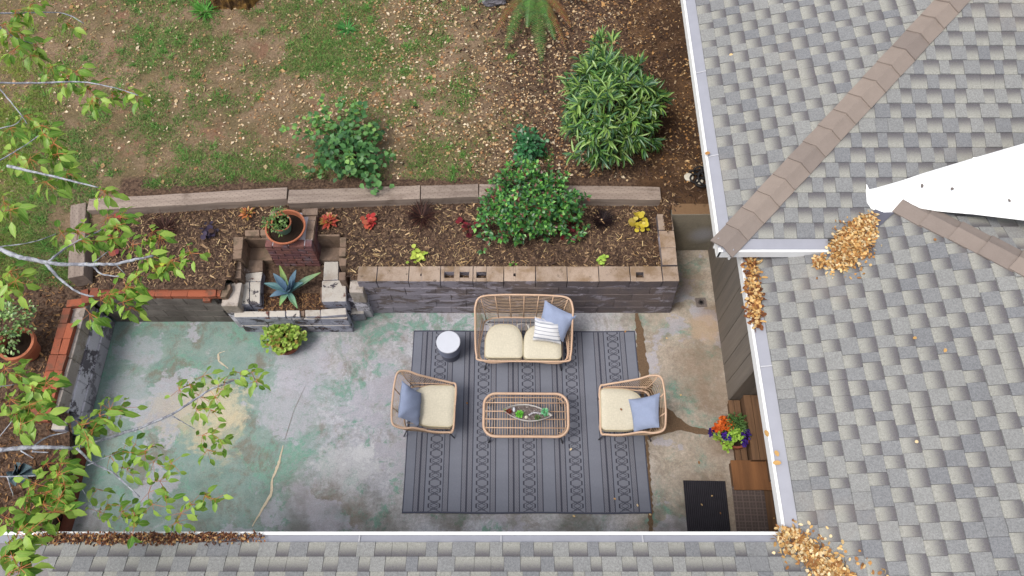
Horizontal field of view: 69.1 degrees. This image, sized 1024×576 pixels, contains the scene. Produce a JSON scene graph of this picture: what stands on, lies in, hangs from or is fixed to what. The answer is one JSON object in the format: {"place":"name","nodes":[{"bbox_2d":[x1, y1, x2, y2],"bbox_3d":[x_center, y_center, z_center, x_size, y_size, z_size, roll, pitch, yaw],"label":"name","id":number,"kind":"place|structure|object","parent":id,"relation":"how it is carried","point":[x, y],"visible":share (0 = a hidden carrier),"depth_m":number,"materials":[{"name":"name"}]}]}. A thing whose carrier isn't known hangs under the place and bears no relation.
{"place":"outdoors","nodes":[
{"label":"outdoors","id":0,"kind":"place"},
{"bbox_2d":[0,0,708,531],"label":"garden ground","id":1,"kind":"structure","parent":0,"point":[126,180],"depth_m":10.61,"materials":[{"name":"soil"}]},
{"bbox_2d":[0,299,40,361],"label":"potted shrub","id":2,"kind":"object","parent":1,"relation":"on","point":[18,342],"visible":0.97,"depth_m":9.08,"materials":[{"name":"green plant"}]},
{"bbox_2d":[6,462,34,485],"bbox_3d":[-5.927,2.242,8.991,0.369,0.285,0.253,-29,67,-14],"label":"agave","id":3,"kind":"object","parent":1,"relation":"on","point":[24,471],"visible":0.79,"depth_m":9.01,"materials":[{"name":"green plant"}]},
{"bbox_2d":[0,226,76,531],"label":"bark mulch","id":4,"kind":"object","parent":1,"relation":"on","point":[17,393],"visible":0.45,"depth_m":9.28,"materials":[{"name":"brown wood"}]},
{"bbox_2d":[68,203,92,286],"bbox_3d":[-5.691,-0.582,9.832,0.206,0.244,1.126,-12,64,-6],"label":"landscape timber","id":5,"kind":"object","parent":1,"relation":"on","point":[78,276],"visible":0.5,"depth_m":9.67,"materials":[{"name":"beige wood"}]},
{"bbox_2d":[108,214,120,255],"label":"coral bells","id":6,"kind":"object","parent":1,"relation":"on","point":[114,252],"visible":0.12,"depth_m":9.72,"materials":[{"name":"red plant"}]},
{"bbox_2d":[0,1,270,575],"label":"cherry tree","id":7,"kind":"object","parent":1,"relation":"on","point":[59,497],"visible":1,"depth_m":6.07,"materials":[{"name":"green plant"}]},
{"bbox_2d":[143,209,182,239],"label":"ornamental grass","id":8,"kind":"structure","parent":1,"relation":"on","point":[160,223],"depth_m":9.92,"materials":[{"name":"plant"}]},
{"bbox_2d":[87,187,288,214],"bbox_3d":[-4.348,-1.154,10.059,2.633,0.204,0.195,-4,64,-2],"label":"landscape timber","id":9,"kind":"object","parent":1,"relation":"on","point":[199,201],"visible":0.87,"depth_m":9.98,"materials":[{"name":"brown wood"}]},
{"bbox_2d":[187,0,223,22],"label":"grass clump","id":10,"kind":"object","parent":1,"relation":"on","point":[199,8],"visible":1,"depth_m":11.49,"materials":[{"name":"green plant"}]},
{"bbox_2d":[199,221,218,239],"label":"coral bells","id":11,"kind":"object","parent":1,"relation":"on","point":[208,230],"visible":1,"depth_m":9.85,"materials":[{"name":"purple plant"}]},
{"bbox_2d":[211,0,258,10],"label":"tree stump","id":12,"kind":"object","parent":1,"relation":"on","point":[231,5],"visible":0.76,"depth_m":11.47,"materials":[{"name":"brown wood"}]},
{"bbox_2d":[239,206,255,220],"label":"succulent","id":13,"kind":"object","parent":1,"relation":"on","point":[242,213],"visible":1,"depth_m":9.97,"materials":[{"name":"orange plant"}]},
{"bbox_2d":[0,0,513,193],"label":"dry thatch","id":14,"kind":"object","parent":1,"relation":"on","point":[249,85],"visible":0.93,"depth_m":10.92,"materials":[{"name":"beige plant"}]},
{"bbox_2d":[0,0,553,287],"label":"lawn grass","id":15,"kind":"structure","parent":1,"relation":"on","point":[162,127],"depth_m":10.79,"materials":[{"name":"green plant"}]},
{"bbox_2d":[0,0,627,217],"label":"leaf litter","id":16,"kind":"object","parent":1,"relation":"on","point":[282,70],"visible":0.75,"depth_m":10.90,"materials":[{"name":"brown plant"}]},
{"bbox_2d":[319,212,340,228],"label":"succulent","id":17,"kind":"object","parent":1,"relation":"on","point":[325,217],"visible":1,"depth_m":9.90,"materials":[{"name":"red plant"}]},
{"bbox_2d":[279,93,395,194],"bbox_3d":[-2.281,-2.045,10.103,1.730,0.684,1.263,18,65,9],"label":"lawn shrub","id":18,"kind":"object","parent":1,"relation":"on","point":[350,160],"visible":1,"depth_m":10.02,"materials":[{"name":"green plant"}]},
{"bbox_2d":[334,18,357,38],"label":"grass clump","id":19,"kind":"object","parent":1,"relation":"on","point":[344,29],"visible":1,"depth_m":11.36,"materials":[{"name":"green plant"}]},
{"bbox_2d":[288,185,420,209],"bbox_3d":[-2.124,-1.218,10.091,1.765,0.204,0.222,-2,64,-1],"label":"landscape timber","id":20,"kind":"object","parent":1,"relation":"on","point":[349,197],"visible":0.92,"depth_m":10.01,"materials":[{"name":"brown wood"}]},
{"bbox_2d":[360,213,376,229],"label":"coral bells","id":21,"kind":"object","parent":1,"relation":"on","point":[369,221],"visible":1,"depth_m":9.91,"materials":[{"name":"red plant"}]},
{"bbox_2d":[80,190,676,289],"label":"bark mulch","id":22,"kind":"object","parent":1,"relation":"on","point":[468,219],"visible":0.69,"depth_m":9.84,"materials":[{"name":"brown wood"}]},
{"bbox_2d":[406,244,427,263],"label":"coral bells","id":23,"kind":"object","parent":1,"relation":"on","point":[415,255],"visible":1,"depth_m":9.71,"materials":[{"name":"green plant"}]},
{"bbox_2d":[403,198,437,234],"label":"ornamental grass","id":24,"kind":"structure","parent":1,"relation":"on","point":[422,210],"depth_m":9.98,"materials":[{"name":"brown plant"}]},
{"bbox_2d":[421,184,478,204],"bbox_3d":[-0.842,-1.263,10.112,0.773,0.203,0.217,-2,64,-1],"label":"landscape timber","id":25,"kind":"object","parent":1,"relation":"on","point":[451,194],"visible":0.98,"depth_m":10.03,"materials":[{"name":"brown wood"}]},
{"bbox_2d":[455,217,478,237],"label":"coral bells","id":26,"kind":"object","parent":1,"relation":"on","point":[464,225],"visible":0.76,"depth_m":9.87,"materials":[{"name":"red plant"}]},
{"bbox_2d":[482,0,505,6],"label":"rock","id":27,"kind":"object","parent":1,"relation":"on","point":[490,3],"visible":0.98,"depth_m":11.52,"materials":[{"name":"grey stone"}]},
{"bbox_2d":[471,155,591,253],"bbox_3d":[0.254,-1.183,9.742,1.576,0.800,1.438,0,64,0],"label":"glossy bush","id":28,"kind":"object","parent":1,"relation":"on","point":[536,221],"visible":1,"depth_m":9.64,"materials":[{"name":"green plant"}]},
{"bbox_2d":[477,0,586,61],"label":"sword fern","id":29,"kind":"object","parent":1,"relation":"on","point":[547,9],"visible":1,"depth_m":11.15,"materials":[{"name":"green plant"}]},
{"bbox_2d":[510,123,553,167],"bbox_3d":[0.283,-1.956,10.230,0.612,0.399,0.721,0,64,0],"label":"leafy shrub","id":30,"kind":"object","parent":1,"relation":"on","point":[533,151],"visible":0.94,"depth_m":10.20,"materials":[{"name":"green plant"}]},
{"bbox_2d":[375,0,706,212],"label":"bark mulch","id":31,"kind":"object","parent":1,"relation":"on","point":[561,72],"visible":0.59,"depth_m":10.98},
{"bbox_2d":[479,184,660,205],"bbox_3d":[0.777,-1.251,10.097,2.439,0.203,0.217,1,64,0],"label":"landscape timber","id":32,"kind":"object","parent":1,"relation":"on","point":[624,195],"visible":0.48,"depth_m":10.01,"materials":[{"name":"brown wood"}]},
{"bbox_2d":[559,221,580,239],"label":"coral bells","id":33,"kind":"object","parent":1,"relation":"on","point":[569,231],"visible":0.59,"depth_m":9.89,"materials":[{"name":"red plant"}]},
{"bbox_2d":[586,205,618,234],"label":"ornamental grass","id":34,"kind":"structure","parent":1,"relation":"on","point":[606,219],"depth_m":9.96,"materials":[{"name":"brown plant"}]},
{"bbox_2d":[596,254,608,264],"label":"coral bells","id":35,"kind":"object","parent":1,"relation":"on","point":[603,257],"visible":1,"depth_m":9.69,"materials":[{"name":"green plant"}]},
{"bbox_2d":[555,25,675,171],"bbox_3d":[1.397,-2.634,10.029,1.647,1.353,2.184,0,64,0],"label":"long leaved bush","id":36,"kind":"object","parent":1,"relation":"on","point":[605,73],"visible":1,"depth_m":9.77,"materials":[{"name":"green plant"}]},
{"bbox_2d":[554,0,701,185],"bbox_3d":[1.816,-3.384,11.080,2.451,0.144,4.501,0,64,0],"label":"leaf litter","id":37,"kind":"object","parent":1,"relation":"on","point":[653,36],"visible":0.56,"depth_m":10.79,"materials":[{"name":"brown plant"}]},
{"bbox_2d":[628,211,649,231],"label":"coral bells","id":38,"kind":"object","parent":1,"relation":"on","point":[643,224],"visible":1,"depth_m":9.90,"materials":[{"name":"yellow plant"}]},
{"bbox_2d":[684,173,693,180],"bbox_3d":[2.414,-1.515,10.146,0.130,0.033,0.130,0,64,0],"label":"plastic lid","id":39,"kind":"object","parent":1,"relation":"on","point":[686,176],"visible":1,"depth_m":10.13,"materials":[{"name":"white plastic"}]},
{"bbox_2d":[689,166,705,187],"bbox_3d":[2.620,-1.516,10.094,0.415,0.147,0.359,0,64,0],"label":"garden hose","id":40,"kind":"object","parent":1,"relation":"on","point":[699,173],"visible":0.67,"depth_m":10.09,"materials":[{"name":"black rubber"}]},
{"bbox_2d":[60,250,736,531],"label":"patio","id":41,"kind":"structure","parent":0,"point":[318,441],"depth_m":9.63,"materials":[{"name":"concrete"}]},
{"bbox_2d":[31,289,114,438],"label":"block wall","id":42,"kind":"structure","parent":41,"relation":"on","point":[78,356],"depth_m":9.46,"materials":[{"name":"paint"}]},
{"bbox_2d":[59,447,86,531],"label":"retaining wall","id":43,"kind":"structure","parent":41,"relation":"on","point":[66,525],"depth_m":9.14,"materials":[{"name":"brick"}]},
{"bbox_2d":[89,288,233,321],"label":"brick topped wall","id":44,"kind":"structure","parent":41,"relation":"on","point":[185,305],"depth_m":9.82,"materials":[{"name":"ceramic"}]},
{"bbox_2d":[260,323,306,355],"bbox_3d":[-3.047,0.687,9.938,0.650,0.404,0.495,0,64,0],"label":"potted plant","id":45,"kind":"object","parent":41,"relation":"on","point":[286,338],"visible":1,"depth_m":9.86,"materials":[{"name":"green plant"}]},
{"bbox_2d":[220,208,373,331],"bbox_3d":[-2.840,-0.227,10.041,1.840,1.032,1.356,0,64,0],"label":"brick planter","id":46,"kind":"object","parent":41,"relation":"on","point":[254,253],"visible":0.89,"depth_m":9.87,"materials":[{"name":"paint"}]},
{"bbox_2d":[265,209,305,244],"bbox_3d":[-2.941,-0.770,9.695,0.524,0.125,0.524,0,64,0],"label":"saucer pot","id":47,"kind":"object","parent":46,"relation":"on","point":[298,227],"visible":0.79,"depth_m":9.67,"materials":[{"name":"ceramic"}]},
{"bbox_2d":[261,206,290,236],"bbox_3d":[-2.959,-0.806,9.460,0.365,0.448,0.431,33,68,15],"label":"potted plant","id":48,"kind":"object","parent":47,"relation":"on","point":[280,223],"visible":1,"depth_m":9.43,"materials":[{"name":"green plant"}]},
{"bbox_2d":[260,266,322,310],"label":"bark mulch","id":49,"kind":"object","parent":46,"relation":"in","point":[273,300],"visible":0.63,"depth_m":9.93,"materials":[{"name":"brown wood"}]},
{"bbox_2d":[264,265,320,307],"bbox_3d":[-2.926,-0.027,9.790,0.740,0.336,0.476,9,64,4],"label":"agave","id":50,"kind":"object","parent":46,"relation":"in","point":[283,287],"visible":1,"depth_m":9.84,"materials":[{"name":"green plant"}]},
{"bbox_2d":[0,0,1023,575],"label":"house","id":51,"kind":"structure","parent":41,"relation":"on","point":[818,120],"depth_m":6.93,"materials":[{"name":"grey"}]},
{"bbox_2d":[33,529,265,546],"bbox_3d":[-3.093,2.126,6.334,2.000,0.083,0.168,0,64,0],"label":"leaf debris","id":52,"kind":"object","parent":51,"relation":"on","point":[158,538],"visible":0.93,"depth_m":6.33,"materials":[{"name":"brown plant"}]},
{"bbox_2d":[740,257,767,331],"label":"fallen leaves","id":53,"kind":"object","parent":51,"relation":"on","point":[755,306],"visible":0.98,"depth_m":7.34,"materials":[{"name":"orange plant"}]},
{"bbox_2d":[773,460,780,464],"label":"dry leaf","id":54,"kind":"object","parent":51,"relation":"on","point":[776,462],"visible":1,"depth_m":6.61,"materials":[{"name":"orange plant"}]},
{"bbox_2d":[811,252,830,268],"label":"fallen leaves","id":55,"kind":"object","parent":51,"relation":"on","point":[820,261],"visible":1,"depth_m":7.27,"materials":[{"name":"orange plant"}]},
{"bbox_2d":[771,519,888,575],"bbox_3d":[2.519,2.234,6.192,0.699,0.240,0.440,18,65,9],"label":"fallen leaves","id":56,"kind":"object","parent":51,"relation":"on","point":[818,564],"visible":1,"depth_m":6.20,"materials":[{"name":"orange plant"}]},
{"bbox_2d":[811,210,881,278],"bbox_3d":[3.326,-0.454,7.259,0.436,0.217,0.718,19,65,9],"label":"fallen leaves","id":57,"kind":"object","parent":51,"relation":"on","point":[846,256],"visible":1,"depth_m":7.24,"materials":[{"name":"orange plant"}]},
{"bbox_2d":[357,214,678,312],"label":"block wall","id":58,"kind":"structure","parent":41,"relation":"on","point":[433,289],"depth_m":9.66,"materials":[{"name":"grey concrete"}]},
{"bbox_2d":[402,330,651,513],"bbox_3d":[0.181,1.677,9.661,3.072,0.010,2.448,0,64,0],"label":"area rug","id":59,"kind":"object","parent":41,"relation":"on","point":[468,469],"visible":0.75,"depth_m":9.49,"materials":[{"name":"grey fabric"}]},
{"bbox_2d":[390,370,457,437],"bbox_3d":[-1.075,1.497,9.308,0.753,0.790,0.747,2,64,1],"label":"armchair","id":60,"kind":"object","parent":59,"relation":"on","point":[406,428],"visible":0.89,"depth_m":9.20,"materials":[{"name":"wicker"}]},
{"bbox_2d":[417,385,454,428],"bbox_3d":[-0.990,1.478,9.304,0.542,0.077,0.541,2,64,1],"label":"seat cushion","id":61,"kind":"object","parent":60,"relation":"on","point":[437,406],"visible":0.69,"depth_m":9.27,"materials":[{"name":"beige fabric"}]},
{"bbox_2d":[398,381,420,426],"bbox_3d":[-1.250,1.421,9.124,0.252,0.279,0.507,0,64,0],"label":"throw pillow","id":62,"kind":"object","parent":61,"relation":"on","point":[409,408],"visible":1,"depth_m":9.05,"materials":[{"name":"blue fabric"}]},
{"bbox_2d":[436,331,460,361],"bbox_3d":[-0.829,0.794,9.859,0.314,0.424,0.314,0,64,0],"label":"drum side table","id":63,"kind":"object","parent":59,"relation":"on","point":[448,344],"visible":1,"depth_m":9.68,"materials":[{"name":"white ceramic"}]},
{"bbox_2d":[474,294,573,370],"bbox_3d":[0.152,0.601,9.731,1.286,0.831,0.773,1,64,0],"label":"loveseat","id":64,"kind":"object","parent":59,"relation":"on","point":[479,337],"visible":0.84,"depth_m":9.65,"materials":[{"name":"wicker"}]},
{"bbox_2d":[485,323,523,359],"bbox_3d":[-0.104,0.687,9.731,0.510,0.077,0.509,1,64,0],"label":"seat cushion","id":65,"kind":"object","parent":64,"relation":"on","point":[503,341],"visible":1,"depth_m":9.68,"materials":[{"name":"beige fabric"}]},
{"bbox_2d":[523,324,561,360],"bbox_3d":[0.395,0.700,9.724,0.496,0.077,0.509,1,64,0],"label":"seat cushion","id":66,"kind":"object","parent":64,"relation":"on","point":[539,350],"visible":0.58,"depth_m":9.64,"materials":[{"name":"beige fabric"}]},
{"bbox_2d":[533,316,560,344],"bbox_3d":[0.462,0.557,9.596,0.386,0.213,0.277,8,64,4],"label":"striped pillow","id":67,"kind":"object","parent":66,"relation":"on","point":[545,330],"visible":1,"depth_m":9.55,"materials":[{"name":"fabric"}]},
{"bbox_2d":[541,301,575,341],"bbox_3d":[0.552,0.451,9.608,0.451,0.315,0.345,23,66,11],"label":"throw pillow","id":68,"kind":"object","parent":66,"relation":"on","point":[562,319],"visible":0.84,"depth_m":9.54,"materials":[{"name":"blue fabric"}]},
{"bbox_2d":[482,392,569,443],"bbox_3d":[0.174,1.666,9.425,1.085,0.430,0.584,0,64,0],"label":"coffee table","id":69,"kind":"object","parent":59,"relation":"on","point":[558,435],"visible":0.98,"depth_m":9.25,"materials":[{"name":"wicker"}]},
{"bbox_2d":[502,404,551,421],"bbox_3d":[0.189,1.550,9.193,0.618,0.110,0.217,0,64,0],"label":"boat planter","id":70,"kind":"object","parent":69,"relation":"on","point":[526,409],"visible":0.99,"depth_m":9.19,"materials":[{"name":"ceramic"}]},
{"bbox_2d":[516,410,523,417],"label":"succulent","id":71,"kind":"object","parent":70,"relation":"on","point":[519,414],"visible":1,"depth_m":9.14,"materials":[{"name":"green plant"}]},
{"bbox_2d":[541,408,547,415],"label":"succulent","id":72,"kind":"object","parent":70,"relation":"on","point":[544,411],"visible":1,"depth_m":9.14,"materials":[{"name":"green plant"}]},
{"bbox_2d":[597,374,666,441],"bbox_3d":[1.470,1.537,9.288,0.773,0.790,0.747,2,64,1],"label":"armchair","id":73,"kind":"object","parent":59,"relation":"on","point":[649,432],"visible":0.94,"depth_m":9.19,"materials":[{"name":"wicker"}]},
{"bbox_2d":[600,388,640,431],"bbox_3d":[1.375,1.523,9.282,0.542,0.077,0.541,2,64,1],"label":"seat cushion","id":74,"kind":"object","parent":73,"relation":"on","point":[614,418],"visible":0.69,"depth_m":9.25,"materials":[{"name":"beige fabric"}]},
{"bbox_2d":[628,393,659,431],"bbox_3d":[1.635,1.529,9.116,0.365,0.232,0.447,0,64,0],"label":"throw pillow","id":75,"kind":"object","parent":74,"relation":"on","point":[645,412],"visible":1,"depth_m":9.06,"materials":[{"name":"blue fabric"}]},
{"bbox_2d":[670,204,712,249],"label":"concrete wall","id":76,"kind":"structure","parent":41,"relation":"on","point":[692,226],"depth_m":10.17,"materials":[{"name":"grey concrete"}]},
{"bbox_2d":[695,298,706,306],"bbox_3d":[2.644,0.200,10.396,0.150,0.017,0.140,-3,64,-2],"label":"floor drain","id":77,"kind":"object","parent":41,"relation":"on","point":[700,302],"visible":1,"depth_m":10.39,"materials":[{"name":"metal"}]},
{"bbox_2d":[683,480,730,531],"bbox_3d":[2.396,2.713,9.145,0.526,0.014,0.682,1,64,1],"label":"doormat","id":78,"kind":"object","parent":41,"relation":"on","point":[707,516],"visible":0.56,"depth_m":9.15,"materials":[{"name":"black rubber"}]},
{"bbox_2d":[708,412,751,452],"bbox_3d":[2.747,1.817,9.308,0.540,0.527,0.478,-37,69,-17],"label":"flower pot","id":79,"kind":"object","parent":41,"relation":"on","point":[730,431],"visible":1,"depth_m":9.22,"materials":[{"name":"ceramic"}]},
{"bbox_2d":[727,395,778,531],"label":"wooden steps","id":80,"kind":"structure","parent":41,"relation":"on","point":[747,468],"depth_m":9.21,"materials":[{"name":"brown wood"}]},
{"bbox_2d":[732,486,768,531],"bbox_3d":[2.888,2.740,8.985,0.389,0.014,0.667,1,64,1],"label":"doormat","id":81,"kind":"object","parent":80,"relation":"on","point":[750,511],"visible":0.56,"depth_m":9.00,"materials":[{"name":"brown fabric"}]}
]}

